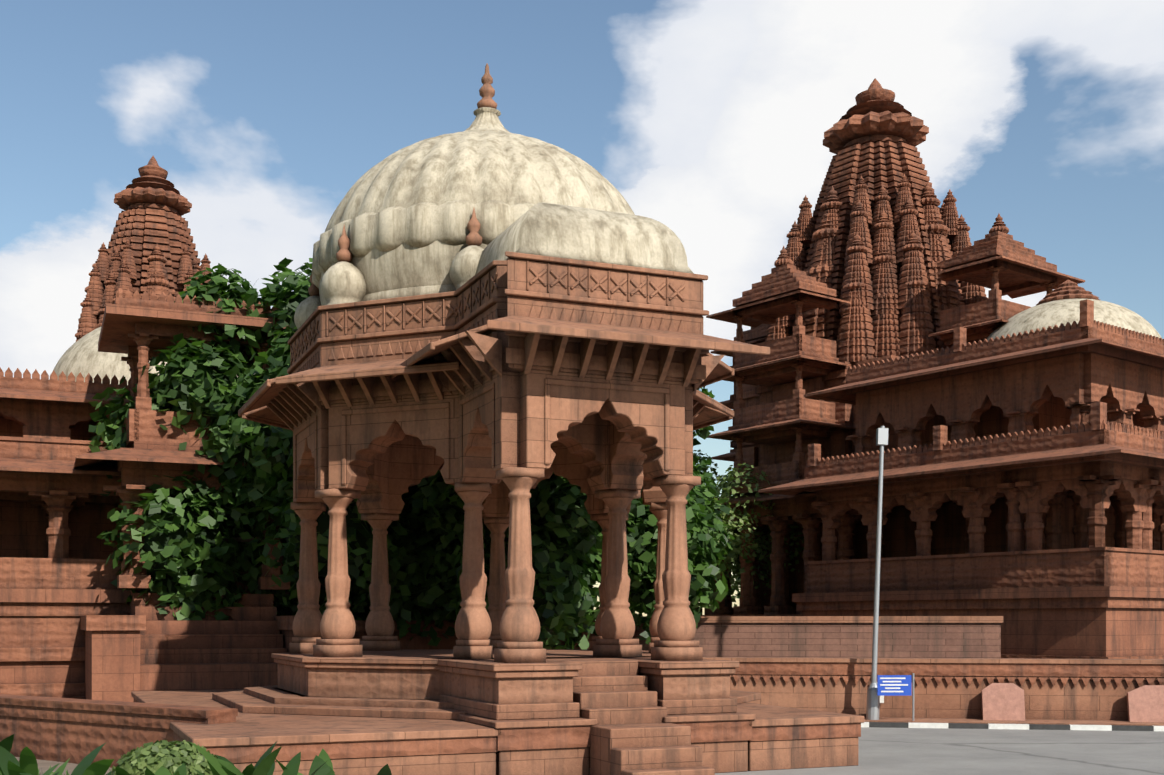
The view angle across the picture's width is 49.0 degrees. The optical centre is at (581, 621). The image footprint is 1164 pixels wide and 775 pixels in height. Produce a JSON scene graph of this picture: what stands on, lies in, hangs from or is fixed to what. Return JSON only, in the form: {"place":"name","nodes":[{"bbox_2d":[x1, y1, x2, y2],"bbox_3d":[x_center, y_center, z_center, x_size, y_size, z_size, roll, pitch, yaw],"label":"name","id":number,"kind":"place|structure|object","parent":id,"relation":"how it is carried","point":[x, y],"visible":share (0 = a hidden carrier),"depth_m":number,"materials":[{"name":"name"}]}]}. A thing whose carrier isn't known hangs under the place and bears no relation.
{"place":"outdoors","nodes":[
{"label":"outdoors","id":0,"kind":"place"},
{"bbox_2d":[15,757,111,774],"bbox_3d":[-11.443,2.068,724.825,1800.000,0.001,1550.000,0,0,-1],"label":"ground","id":1,"kind":"structure","parent":0,"point":[44,765],"depth_m":18.27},
{"bbox_2d":[0,303,639,701],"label":"temple walls","id":2,"kind":"structure","parent":1,"relation":"on","point":[236,649],"depth_m":27.92,"materials":[{"name":"stone"}]},
{"bbox_2d":[0,156,639,696],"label":"temple","id":3,"kind":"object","parent":2,"relation":"on","point":[148,256],"visible":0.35,"depth_m":28.84,"materials":[{"name":"stone"}]},
{"bbox_2d":[49,327,254,384],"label":"dome","id":4,"kind":"structure","parent":3,"relation":"on","point":[83,356],"depth_m":32.92,"materials":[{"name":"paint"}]},
{"bbox_2d":[88,257,734,649],"bbox_3d":[-3.827,-3.511,30.586,15.020,11.264,10.703,0,0,-1],"label":"tree","id":5,"kind":"object","parent":1,"relation":"on","point":[420,527],"depth_m":27.88,"materials":[{"name":"green plant"}]},
{"bbox_2d":[0,662,1163,767],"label":"low wall","id":6,"kind":"structure","parent":1,"relation":"on","point":[76,731],"depth_m":19.30,"materials":[{"name":"brown stone"}]},
{"bbox_2d":[719,469,740,605],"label":"tree","id":7,"kind":"object","parent":1,"relation":"on","point":[735,586],"depth_m":57.40,"materials":[{"name":"green plant"}]},
{"bbox_2d":[693,449,803,613],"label":"neem tree","id":8,"kind":"object","parent":1,"relation":"on","point":[736,542],"depth_m":41.14,"materials":[{"name":"green plant"}]},
{"bbox_2d":[640,623,1000,657],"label":"brick retaining wall","id":9,"kind":"structure","parent":1,"relation":"on","point":[901,640],"depth_m":29.40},
{"bbox_2d":[695,78,1163,658],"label":"temple","id":10,"kind":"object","parent":1,"relation":"on","point":[883,266],"visible":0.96,"depth_m":37.88,"materials":[{"name":"stone"}]},
{"bbox_2d":[701,338,1163,656],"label":"temple walls","id":11,"kind":"structure","parent":1,"relation":"on","point":[1103,632],"depth_m":33.43,"materials":[{"name":"brown stone"}]},
{"bbox_2d":[987,298,1161,340],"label":"dome","id":12,"kind":"structure","parent":11,"relation":"on","point":[1053,313],"depth_m":36.09,"materials":[{"name":"beige stone"}]},
{"bbox_2d":[131,107,863,774],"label":"pavilion","id":13,"kind":"structure","parent":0,"point":[591,433],"depth_m":18.19,"materials":[{"name":"brown stone"}]},
{"bbox_2d":[243,331,729,708],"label":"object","id":14,"kind":"object","parent":13,"relation":"attached to","point":[478,356],"visible":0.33,"depth_m":18.24,"materials":[{"name":"brown stone"}]},
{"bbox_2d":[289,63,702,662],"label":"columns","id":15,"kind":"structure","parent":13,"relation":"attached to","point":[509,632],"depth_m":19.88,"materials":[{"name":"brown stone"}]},
{"bbox_2d":[134,699,860,762],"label":"stone platform","id":16,"kind":"structure","parent":13,"relation":"on","point":[563,737],"depth_m":16.23,"materials":[{"name":"stone"}]},
{"bbox_2d":[0,0,1163,620],"label":"sky","id":17,"kind":"structure","parent":0,"point":[710,119],"materials":[{"name":"blue"}]},
{"bbox_2d":[589,727,1163,774],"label":"road","id":18,"kind":"structure","parent":0,"point":[916,751],"depth_m":20.03,"materials":[{"name":"grey asphalt"}]},
{"bbox_2d":[641,616,1163,719],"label":"boundary wall","id":19,"kind":"structure","parent":0,"point":[1057,701],"depth_m":25.91,"materials":[{"name":"stone"}]},
{"bbox_2d":[912,673,913,720],"bbox_3d":[6.519,1.538,25.125,0.040,1.060,0.040,0,0,-1],"label":"sign post","id":20,"kind":"object","parent":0,"point":[912,696],"visible":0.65,"depth_m":25.11,"materials":[{"name":"grey metal"}]},
{"bbox_2d":[877,675,910,695],"bbox_3d":[6.144,1.248,25.119,0.670,0.400,0.024,0,0,-1],"label":"sign board","id":21,"kind":"object","parent":20,"relation":"attached to","point":[906,690],"visible":0.93,"depth_m":25.11,"materials":[{"name":"blue metal"}]},
{"bbox_2d":[880,677,907,691],"bbox_3d":[6.134,1.238,25.105,0.550,0.290,0.004,0,0,-1],"label":"sign text","id":22,"kind":"object","parent":21,"relation":"on","point":[893,684],"visible":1,"depth_m":25.10},
{"bbox_2d":[861,722,1163,730],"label":"kerb","id":23,"kind":"structure","parent":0,"point":[1031,726],"depth_m":24.54,"materials":[{"name":"white paint"}]},
{"bbox_2d":[864,717,1163,725],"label":"pavement","id":24,"kind":"structure","parent":0,"point":[1026,721],"depth_m":24.98,"materials":[{"name":"grey concrete"}]},
{"bbox_2d":[866,426,887,719],"bbox_3d":[5.915,-0.928,25.557,0.498,6.002,0.258,0,0,-20],"label":"lamp post","id":25,"kind":"object","parent":24,"relation":"on","point":[873,705],"visible":0.88,"depth_m":25.52,"materials":[{"name":"silver metal"}]},
{"bbox_2d":[981,683,1163,721],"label":"stone slabs","id":26,"kind":"structure","parent":24,"relation":"on","point":[1006,701],"depth_m":25.26,"materials":[{"name":"stone"}]},
{"label":"grass lawn","id":27,"kind":"structure","parent":0,"visible":0},
{"bbox_2d":[111,740,217,774],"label":"shrub","id":28,"kind":"object","parent":27,"relation":"on","point":[170,756],"visible":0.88,"depth_m":12.71,"materials":[{"name":"green plant"}]},
{"bbox_2d":[0,734,391,774],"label":"foreground plants","id":29,"kind":"object","parent":27,"relation":"on","point":[27,764],"visible":0.88,"depth_m":12.08,"materials":[{"name":"green plant"}]}
]}

